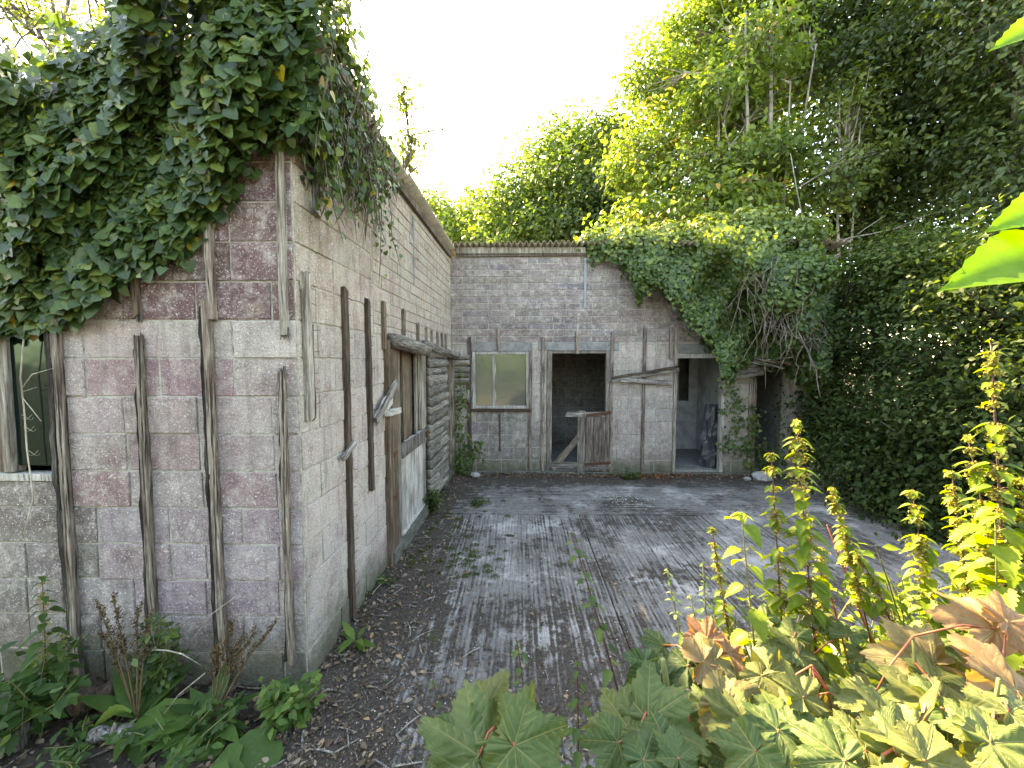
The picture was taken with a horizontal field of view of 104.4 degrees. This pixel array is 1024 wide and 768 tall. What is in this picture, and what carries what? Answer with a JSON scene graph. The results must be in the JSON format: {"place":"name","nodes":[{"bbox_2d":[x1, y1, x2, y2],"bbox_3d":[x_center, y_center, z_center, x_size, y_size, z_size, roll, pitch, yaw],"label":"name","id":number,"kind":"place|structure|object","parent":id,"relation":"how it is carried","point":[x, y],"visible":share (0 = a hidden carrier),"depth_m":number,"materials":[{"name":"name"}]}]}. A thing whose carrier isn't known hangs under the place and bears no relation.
{"place":"outdoors","nodes":[
{"label":"outdoors","id":0,"kind":"place"},
{"bbox_2d":[0,0,993,356],"label":"sky","id":1,"kind":"structure","parent":0,"point":[482,67],"materials":[{"name":"white"}]},
{"bbox_2d":[0,366,1023,767],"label":"ground","id":2,"kind":"structure","parent":0,"point":[98,760],"depth_m":2.09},
{"bbox_2d":[0,722,33,754],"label":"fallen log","id":3,"kind":"object","parent":2,"relation":"on","point":[23,742],"visible":0.37,"depth_m":2.06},
{"bbox_2d":[13,576,74,699],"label":"nettle","id":4,"kind":"object","parent":2,"relation":"on","point":[31,656],"visible":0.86,"depth_m":2.12,"materials":[{"name":"green plant"}]},
{"bbox_2d":[0,631,90,756],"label":"elder seedling","id":5,"kind":"object","parent":2,"relation":"on","point":[19,705],"visible":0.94,"depth_m":2.05,"materials":[{"name":"plant"}]},
{"bbox_2d":[0,0,104,83],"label":"scrub tree","id":6,"kind":"object","parent":2,"relation":"on","point":[52,7],"visible":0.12,"depth_m":5.88,"materials":[{"name":"green plant"}]},
{"bbox_2d":[0,0,109,85],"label":"hazel shrub","id":7,"kind":"object","parent":2,"relation":"on","point":[8,11],"visible":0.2,"depth_m":5.73,"materials":[{"name":"green plant"}]},
{"bbox_2d":[42,630,85,701],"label":"nettle","id":8,"kind":"object","parent":2,"relation":"on","point":[60,655],"visible":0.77,"depth_m":2.13,"materials":[{"name":"green plant"}]},
{"bbox_2d":[35,710,99,767],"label":"wall weed","id":9,"kind":"object","parent":2,"relation":"on","point":[76,758],"depth_m":2.00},
{"bbox_2d":[45,675,114,720],"bbox_3d":[-2.433,1.785,2.262,0.344,0.200,0.202,0,3,-4],"label":"fallen log","id":10,"kind":"object","parent":2,"relation":"on","point":[99,686],"visible":0.38,"depth_m":2.23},
{"bbox_2d":[85,722,134,743],"bbox_3d":[-2.035,1.826,2.089,0.343,0.108,0.087,0,3,-4],"label":"rock","id":11,"kind":"object","parent":2,"relation":"on","point":[94,734],"visible":0.42,"depth_m":2.07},
{"bbox_2d":[94,704,131,725],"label":"leaf","id":12,"kind":"object","parent":11,"relation":"on","point":[111,711],"visible":0.97,"depth_m":2.09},
{"bbox_2d":[77,592,199,767],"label":"dock plant","id":13,"kind":"object","parent":2,"relation":"on","point":[137,704],"visible":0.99,"depth_m":2.21,"materials":[{"name":"plant"}]},
{"bbox_2d":[127,611,190,701],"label":"climbing weed","id":14,"kind":"object","parent":2,"relation":"on","point":[162,671],"visible":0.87,"depth_m":2.26,"materials":[{"name":"green plant"}]},
{"bbox_2d":[147,649,201,665],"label":"dead twig","id":15,"kind":"object","parent":14,"relation":"on","point":[173,652],"visible":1,"depth_m":2.23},
{"bbox_2d":[0,680,341,767],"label":"leaf litter","id":16,"kind":"object","parent":2,"relation":"on","point":[152,764],"visible":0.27,"depth_m":2.06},
{"bbox_2d":[100,689,254,767],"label":"wall weed","id":17,"kind":"object","parent":2,"relation":"on","point":[223,718],"depth_m":2.02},
{"bbox_2d":[2,663,360,767],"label":"fallen twigs","id":18,"kind":"object","parent":2,"relation":"on","point":[117,718],"visible":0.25,"depth_m":2.10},
{"bbox_2d":[121,617,279,767],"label":"dock plant","id":19,"kind":"object","parent":2,"relation":"on","point":[177,731],"visible":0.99,"depth_m":2.17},
{"bbox_2d":[189,708,312,767],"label":"burdock plant","id":20,"kind":"object","parent":2,"relation":"on","point":[252,748],"visible":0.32,"depth_m":1.98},
{"bbox_2d":[380,67,448,181],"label":"hazel shrub","id":21,"kind":"object","parent":2,"relation":"on","point":[409,154],"visible":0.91,"depth_m":4.81,"materials":[{"name":"green plant"}]},
{"bbox_2d":[0,34,851,685],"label":"derelict outbuilding","id":22,"kind":"structure","parent":2,"relation":"on","point":[256,410],"depth_m":2.46,"materials":[{"name":"concrete"}]},
{"bbox_2d":[0,333,59,481],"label":"window","id":23,"kind":"structure","parent":22,"relation":"in","point":[13,455],"depth_m":2.39,"materials":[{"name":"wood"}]},
{"bbox_2d":[19,321,52,535],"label":"dry vine","id":24,"kind":"object","parent":22,"relation":"hanging from","point":[25,419],"visible":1,"depth_m":2.35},
{"bbox_2d":[0,0,407,341],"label":"ivy","id":25,"kind":"object","parent":22,"relation":"attached to","point":[207,61],"visible":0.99,"depth_m":2.18,"materials":[{"name":"green plant"}]},
{"bbox_2d":[401,428,428,531],"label":"door","id":26,"kind":"structure","parent":22,"relation":"in","point":[413,449],"depth_m":4.61,"materials":[{"name":"grey wood"}]},
{"bbox_2d":[471,352,530,411],"bbox_3d":[-0.193,-0.044,7.018,1.061,1.056,0.173,0,3,1],"label":"window","id":27,"kind":"structure","parent":22,"relation":"in","point":[475,408],"depth_m":6.98,"materials":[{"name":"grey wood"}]},
{"bbox_2d":[550,411,610,471],"bbox_3d":[1.192,0.999,6.927,1.063,1.077,0.040,0,3,1],"label":"door","id":28,"kind":"structure","parent":22,"relation":"in","point":[592,442],"depth_m":6.92,"materials":[{"name":"grey wood"}]},
{"bbox_2d":[697,404,717,467],"bbox_3d":[3.627,0.951,7.286,0.356,1.184,0.323,-2,4,-30],"label":"plastic sheet","id":29,"kind":"object","parent":22,"relation":"on","point":[708,455],"visible":0.88,"depth_m":7.22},
{"bbox_2d":[573,203,845,473],"bbox_3d":[3.261,-0.737,7.017,4.304,4.847,2.355,1,4,23],"label":"ivy","id":30,"kind":"object","parent":22,"relation":"attached to","point":[773,290],"visible":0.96,"depth_m":6.42,"materials":[{"name":"green plant"}]},
{"bbox_2d":[268,514,630,767],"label":"yard slab","id":31,"kind":"structure","parent":2,"relation":"on","point":[531,533],"depth_m":2.90,"materials":[{"name":"concrete"}]},
{"bbox_2d":[256,669,326,740],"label":"wall weed","id":32,"kind":"object","parent":31,"relation":"on","point":[287,709],"depth_m":2.14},
{"bbox_2d":[336,621,375,654],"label":"strap leaved plant","id":33,"kind":"object","parent":31,"relation":"on","point":[349,635],"visible":1,"depth_m":2.75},
{"bbox_2d":[271,581,459,767],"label":"wood chips","id":34,"kind":"object","parent":31,"relation":"on","point":[338,738],"visible":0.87,"depth_m":2.38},
{"bbox_2d":[375,572,395,585],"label":"strap leaved plant","id":35,"kind":"object","parent":31,"relation":"on","point":[383,578],"visible":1,"depth_m":3.53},
{"bbox_2d":[255,521,631,767],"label":"soil crumbs","id":36,"kind":"object","parent":31,"relation":"on","point":[372,724],"visible":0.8,"depth_m":2.36,"materials":[{"name":"brown soil"}]},
{"bbox_2d":[404,492,514,579],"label":"moss","id":37,"kind":"object","parent":31,"relation":"on","point":[459,553],"visible":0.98,"depth_m":4.02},
{"bbox_2d":[258,473,937,767],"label":"leaf litter","id":38,"kind":"object","parent":31,"relation":"on","point":[363,746],"visible":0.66,"depth_m":2.62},
{"bbox_2d":[343,504,882,761],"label":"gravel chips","id":39,"kind":"object","parent":31,"relation":"on","point":[534,623],"visible":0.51,"depth_m":2.81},
{"bbox_2d":[414,171,494,255],"bbox_3d":[-2.652,-3.919,15.980,5.486,9.991,6.046,-1,4,-13],"label":"hawthorn tree","id":40,"kind":"object","parent":2,"relation":"on","point":[445,214],"visible":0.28,"depth_m":15.56,"materials":[{"name":"green plant"}]},
{"bbox_2d":[449,177,497,242],"bbox_3d":[-0.789,-4.015,17.057,4.750,10.021,5.821,0,3,1],"label":"hawthorn tree","id":41,"kind":"object","parent":2,"relation":"on","point":[473,190],"visible":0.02,"depth_m":17.09,"materials":[{"name":"green plant"}]},
{"bbox_2d":[443,86,653,243],"bbox_3d":[1.464,-4.473,13.933,7.306,11.331,6.529,0,3,1],"label":"sycamore tree","id":42,"kind":"object","parent":2,"relation":"on","point":[510,211],"visible":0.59,"depth_m":12.99,"materials":[{"name":"green plant"}]},
{"bbox_2d":[526,94,658,243],"bbox_3d":[2.965,-3.990,12.480,4.605,10.535,5.296,3,4,40],"label":"field maple tree","id":43,"kind":"object","parent":2,"relation":"on","point":[597,203],"visible":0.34,"depth_m":11.68,"materials":[{"name":"green plant"}]},
{"bbox_2d":[429,473,892,517],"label":"yard slab","id":44,"kind":"structure","parent":2,"relation":"on","point":[529,495],"depth_m":5.80,"materials":[{"name":"concrete"}]},
{"bbox_2d":[422,489,442,513],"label":"wall weed","id":45,"kind":"object","parent":44,"relation":"on","point":[433,497],"depth_m":5.11,"materials":[{"name":"green plant"}]},
{"bbox_2d":[452,367,488,475],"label":"climbing plant","id":46,"kind":"object","parent":44,"relation":"on","point":[461,453],"visible":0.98,"depth_m":6.88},
{"bbox_2d":[470,497,488,507],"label":"wall weed","id":47,"kind":"object","parent":44,"relation":"on","point":[475,502],"depth_m":5.43,"materials":[{"name":"green plant"}]},
{"bbox_2d":[294,473,799,766],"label":"wood chips","id":48,"kind":"object","parent":44,"relation":"on","point":[348,744],"visible":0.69,"depth_m":2.63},
{"bbox_2d":[451,472,780,483],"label":"leaf litter","id":49,"kind":"object","parent":44,"relation":"on","point":[606,474],"visible":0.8,"depth_m":6.84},
{"bbox_2d":[606,466,653,479],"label":"wall weed","id":50,"kind":"object","parent":44,"relation":"on","point":[634,475],"depth_m":6.63,"materials":[{"name":"green plant"}]},
{"bbox_2d":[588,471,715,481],"bbox_3d":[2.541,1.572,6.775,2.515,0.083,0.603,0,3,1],"label":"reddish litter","id":51,"kind":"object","parent":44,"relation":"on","point":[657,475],"visible":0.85,"depth_m":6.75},
{"bbox_2d":[751,471,771,481],"bbox_3d":[4.136,1.541,6.577,0.282,0.206,0.271,-1,4,-21],"label":"rubble stone","id":52,"kind":"object","parent":44,"relation":"on","point":[760,476],"visible":0.77,"depth_m":6.50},
{"bbox_2d":[752,437,787,470],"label":"wall weed","id":53,"kind":"object","parent":44,"relation":"on","point":[766,463],"depth_m":6.75,"materials":[{"name":"green plant"}]},
{"bbox_2d":[582,0,861,232],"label":"ash tree","id":54,"kind":"object","parent":2,"relation":"on","point":[734,50],"visible":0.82,"depth_m":8.77,"materials":[{"name":"green plant"}]},
{"bbox_2d":[579,515,1022,761],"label":"yard slab","id":55,"kind":"structure","parent":2,"relation":"on","point":[633,542],"depth_m":3.92,"materials":[{"name":"concrete"}]},
{"bbox_2d":[285,473,901,767],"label":"wood chips","id":56,"kind":"object","parent":55,"relation":"on","point":[422,635],"visible":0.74,"depth_m":2.70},
{"bbox_2d":[765,245,911,467],"bbox_3d":[5.446,-0.374,6.771,2.424,3.990,3.127,3,4,37],"label":"hedge shrub","id":57,"kind":"object","parent":2,"relation":"on","point":[847,388],"visible":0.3,"depth_m":6.36,"materials":[{"name":"green plant"}]},
{"bbox_2d":[784,36,933,414],"bbox_3d":[6.500,-2.438,7.809,2.237,7.984,2.035,-1,4,-14],"label":"elder tree","id":58,"kind":"object","parent":2,"relation":"on","point":[841,187],"visible":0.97,"depth_m":7.54,"materials":[{"name":"green plant"}]},
{"bbox_2d":[772,408,987,554],"bbox_3d":[4.972,1.354,5.345,1.772,1.863,2.936,0,3,1],"label":"hedge shrub","id":59,"kind":"object","parent":2,"relation":"on","point":[893,509],"visible":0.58,"depth_m":5.19,"materials":[{"name":"green plant"}]},
{"bbox_2d":[793,197,986,511],"bbox_3d":[5.831,-0.483,6.324,4.004,4.902,2.623,-3,5,-42],"label":"hedge shrub","id":60,"kind":"object","parent":2,"relation":"on","point":[846,354],"visible":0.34,"depth_m":5.88,"materials":[{"name":"green plant"}]},
{"bbox_2d":[836,210,942,239],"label":"dead branch","id":61,"kind":"object","parent":60,"relation":"attached to","point":[880,231],"visible":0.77,"depth_m":6.63,"materials":[{"name":"wood"}]},
{"bbox_2d":[774,0,1020,386],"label":"beech tree","id":62,"kind":"object","parent":2,"relation":"on","point":[861,13],"visible":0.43,"depth_m":7.99,"materials":[{"name":"green plant"}]},
{"bbox_2d":[825,200,1006,349],"bbox_3d":[5.994,-0.436,5.802,2.329,4.234,2.505,0,3,1],"label":"hedge shrub","id":63,"kind":"object","parent":2,"relation":"on","point":[897,255],"visible":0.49,"depth_m":5.72,"materials":[{"name":"green plant"}]},
{"bbox_2d":[826,286,1023,537],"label":"hedge shrub","id":64,"kind":"object","parent":2,"relation":"on","point":[911,447],"visible":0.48,"depth_m":4.87,"materials":[{"name":"green plant"}]},
{"bbox_2d":[855,0,1023,418],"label":"beech tree","id":65,"kind":"object","parent":2,"relation":"on","point":[996,153],"visible":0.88,"depth_m":6.26,"materials":[{"name":"green plant"}]},
{"bbox_2d":[880,184,1023,562],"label":"hedge shrub","id":66,"kind":"object","parent":2,"relation":"on","point":[1008,312],"visible":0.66,"depth_m":4.36,"materials":[{"name":"green plant"}]},
{"bbox_2d":[358,470,724,610],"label":"grass","id":67,"kind":"structure","parent":0,"point":[370,594],"depth_m":3.52,"materials":[{"name":"green plant"}]},
{"bbox_2d":[937,17,1023,292],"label":"overhanging branch","id":68,"kind":"object","parent":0,"point":[997,259],"visible":1,"depth_m":0.58,"materials":[{"name":"green plant"}]},
{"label":"earth bank","id":69,"kind":"structure","parent":0,"visible":0},
{"bbox_2d":[429,679,441,712],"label":"nettle","id":70,"kind":"object","parent":69,"relation":"on","point":[438,696],"visible":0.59,"depth_m":1.11,"materials":[{"name":"green plant"}]},
{"bbox_2d":[417,668,569,767],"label":"sycamore sapling","id":71,"kind":"object","parent":69,"relation":"on","point":[493,722],"visible":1,"depth_m":0.64,"materials":[{"name":"green plant"}]},
{"bbox_2d":[510,640,540,710],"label":"nettle","id":72,"kind":"object","parent":69,"relation":"on","point":[514,653],"visible":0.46,"depth_m":1.09,"materials":[{"name":"green plant"}]},
{"bbox_2d":[562,660,593,767],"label":"nettle","id":73,"kind":"object","parent":69,"relation":"on","point":[574,733],"visible":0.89,"depth_m":1.09,"materials":[{"name":"green plant"}]},
{"bbox_2d":[566,532,620,692],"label":"nettle","id":74,"kind":"object","parent":69,"relation":"on","point":[608,675],"visible":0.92,"depth_m":1.01,"materials":[{"name":"green plant"}]},
{"bbox_2d":[577,652,711,767],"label":"sycamore sapling","id":75,"kind":"object","parent":69,"relation":"on","point":[640,722],"visible":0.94,"depth_m":0.69,"materials":[{"name":"green plant"}]},
{"bbox_2d":[658,657,669,686],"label":"snapped stalk","id":76,"kind":"object","parent":69,"relation":"on","point":[664,672],"visible":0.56,"depth_m":0.82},
{"bbox_2d":[664,568,683,645],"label":"privet shoot","id":77,"kind":"object","parent":69,"relation":"on","point":[680,641],"visible":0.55,"depth_m":1.23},
{"bbox_2d":[622,647,738,767],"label":"sycamore sapling","id":78,"kind":"object","parent":69,"relation":"on","point":[635,657],"visible":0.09,"depth_m":0.86,"materials":[{"name":"green plant"}]},
{"bbox_2d":[639,615,745,767],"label":"sycamore sapling","id":79,"kind":"object","parent":69,"relation":"on","point":[706,647],"visible":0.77,"depth_m":0.91,"materials":[{"name":"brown plant"}]},
{"bbox_2d":[684,594,701,621],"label":"privet shoot","id":80,"kind":"object","parent":69,"relation":"on","point":[693,613],"visible":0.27,"depth_m":1.13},
{"bbox_2d":[536,701,861,767],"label":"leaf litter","id":81,"kind":"object","parent":69,"relation":"on","point":[587,703],"visible":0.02,"depth_m":2.21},
{"bbox_2d":[698,562,715,620],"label":"privet shoot","id":82,"kind":"object","parent":69,"relation":"on","point":[704,592],"visible":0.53,"depth_m":1.17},
{"bbox_2d":[706,526,738,674],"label":"nettle","id":83,"kind":"object","parent":69,"relation":"on","point":[725,617],"visible":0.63,"depth_m":1.27,"materials":[{"name":"green plant"}]},
{"bbox_2d":[722,512,778,647],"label":"hazel shoot","id":84,"kind":"object","parent":69,"relation":"on","point":[759,622],"visible":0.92,"depth_m":1.01,"materials":[{"name":"green plant"}]},
{"bbox_2d":[697,643,828,767],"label":"sycamore sapling","id":85,"kind":"object","parent":69,"relation":"on","point":[744,724],"visible":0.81,"depth_m":0.72,"materials":[{"name":"green plant"}]},
{"bbox_2d":[688,596,861,692],"bbox_3d":[0.858,0.950,1.298,0.542,0.479,0.401,2,4,27],"label":"bank weed","id":86,"kind":"object","parent":69,"relation":"on","point":[746,653],"visible":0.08,"depth_m":1.36,"materials":[{"name":"green plant"}]},
{"bbox_2d":[756,452,804,624],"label":"nettle","id":87,"kind":"object","parent":69,"relation":"on","point":[777,558],"visible":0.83,"depth_m":1.16,"materials":[{"name":"green plant"}]},
{"bbox_2d":[736,660,860,724],"bbox_3d":[0.665,0.797,0.874,0.387,0.499,0.170,-2,4,-25],"label":"sycamore sapling","id":88,"kind":"object","parent":69,"relation":"on","point":[803,693],"visible":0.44,"depth_m":0.83,"materials":[{"name":"green plant"}]},
{"bbox_2d":[746,603,869,691],"bbox_3d":[0.788,0.827,1.052,0.314,0.381,0.223,0,3,1],"label":"sycamore sapling","id":89,"kind":"object","parent":69,"relation":"on","point":[793,643],"visible":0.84,"depth_m":1.04,"materials":[{"name":"green plant"}]},
{"bbox_2d":[781,418,845,697],"bbox_3d":[0.856,0.549,1.116,0.193,0.911,0.149,2,4,29],"label":"nettle","id":90,"kind":"object","parent":69,"relation":"on","point":[802,556],"visible":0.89,"depth_m":1.10,"materials":[{"name":"green plant"}]},
{"bbox_2d":[806,547,833,681],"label":"nettle","id":91,"kind":"object","parent":69,"relation":"on","point":[821,606],"visible":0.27,"depth_m":1.21,"materials":[{"name":"green plant"}]},
{"bbox_2d":[766,603,889,718],"bbox_3d":[1.192,0.977,1.273,0.564,0.374,0.471,0,3,1],"label":"bank weed","id":92,"kind":"object","parent":69,"relation":"on","point":[843,661],"visible":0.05,"depth_m":1.34,"materials":[{"name":"green plant"}]},
{"bbox_2d":[825,577,852,675],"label":"bare stem","id":93,"kind":"object","parent":69,"relation":"on","point":[842,639],"visible":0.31,"depth_m":1.23,"materials":[{"name":"red plant"}]},
{"bbox_2d":[825,487,875,642],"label":"nettle","id":94,"kind":"object","parent":69,"relation":"on","point":[855,594],"visible":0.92,"depth_m":1.16,"materials":[{"name":"green plant"}]},
{"bbox_2d":[827,525,873,642],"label":"bare stem","id":95,"kind":"object","parent":69,"relation":"on","point":[859,611],"visible":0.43,"depth_m":1.22,"materials":[{"name":"red plant"}]},
{"bbox_2d":[849,550,906,639],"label":"nettle","id":96,"kind":"object","parent":69,"relation":"on","point":[870,580],"visible":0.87,"depth_m":1.11,"materials":[{"name":"green plant"}]},
{"bbox_2d":[786,680,971,767],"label":"sycamore sapling","id":97,"kind":"object","parent":69,"relation":"on","point":[886,733],"visible":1,"depth_m":0.63,"materials":[{"name":"green plant"}]},
{"bbox_2d":[841,642,947,713],"bbox_3d":[0.952,0.789,0.951,0.458,0.413,0.229,-1,4,-13],"label":"sycamore sapling","id":98,"kind":"object","parent":69,"relation":"on","point":[855,656],"visible":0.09,"depth_m":1.00,"materials":[{"name":"green plant"}]},
{"bbox_2d":[830,567,974,642],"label":"bank weed","id":99,"kind":"object","parent":69,"relation":"on","point":[885,583],"visible":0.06,"depth_m":1.38,"materials":[{"name":"green plant"}]},
{"bbox_2d":[897,489,950,636],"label":"nettle","id":100,"kind":"object","parent":69,"relation":"on","point":[928,585],"visible":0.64,"depth_m":1.15,"materials":[{"name":"green plant"}]},
{"bbox_2d":[833,590,1022,728],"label":"sycamore sapling","id":101,"kind":"object","parent":69,"relation":"on","point":[901,655],"visible":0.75,"depth_m":0.83,"materials":[{"name":"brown plant"}]},
{"bbox_2d":[917,681,940,723],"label":"snapped stalk","id":102,"kind":"object","parent":69,"relation":"on","point":[928,701],"visible":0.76,"depth_m":0.65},
{"bbox_2d":[859,543,1023,635],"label":"bank weed","id":103,"kind":"object","parent":69,"relation":"on","point":[889,547],"visible":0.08,"depth_m":1.18,"materials":[{"name":"green plant"}]},
{"bbox_2d":[938,470,979,634],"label":"nettle","id":104,"kind":"object","parent":69,"relation":"on","point":[953,498],"visible":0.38,"depth_m":1.12,"materials":[{"name":"green plant"}]},
{"bbox_2d":[949,553,971,631],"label":"nettle","id":105,"kind":"object","parent":69,"relation":"on","point":[962,564],"visible":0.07,"depth_m":1.21,"materials":[{"name":"green plant"}]},
{"bbox_2d":[904,589,1023,767],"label":"sycamore sapling","id":106,"kind":"object","parent":69,"relation":"on","point":[973,731],"visible":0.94,"depth_m":0.69,"materials":[{"name":"green plant"}]},
{"bbox_2d":[939,511,1023,717],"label":"hazel shoot","id":107,"kind":"object","parent":69,"relation":"on","point":[1009,558],"visible":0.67,"depth_m":0.89,"materials":[{"name":"green plant"}]},
{"bbox_2d":[941,635,1023,720],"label":"sycamore sapling","id":108,"kind":"object","parent":69,"relation":"on","point":[963,666],"visible":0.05,"depth_m":0.88,"materials":[{"name":"green plant"}]},
{"bbox_2d":[953,434,1023,663],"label":"nettle","id":109,"kind":"object","parent":69,"relation":"on","point":[976,477],"visible":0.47,"depth_m":1.00,"materials":[{"name":"green plant"}]},
{"bbox_2d":[959,338,1023,637],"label":"nettle","id":110,"kind":"object","parent":69,"relation":"on","point":[994,430],"visible":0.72,"depth_m":0.93,"materials":[{"name":"green plant"}]},
{"bbox_2d":[999,476,1023,596],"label":"nettle","id":111,"kind":"object","parent":69,"relation":"on","point":[1018,481],"visible":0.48,"depth_m":0.95,"materials":[{"name":"green plant"}]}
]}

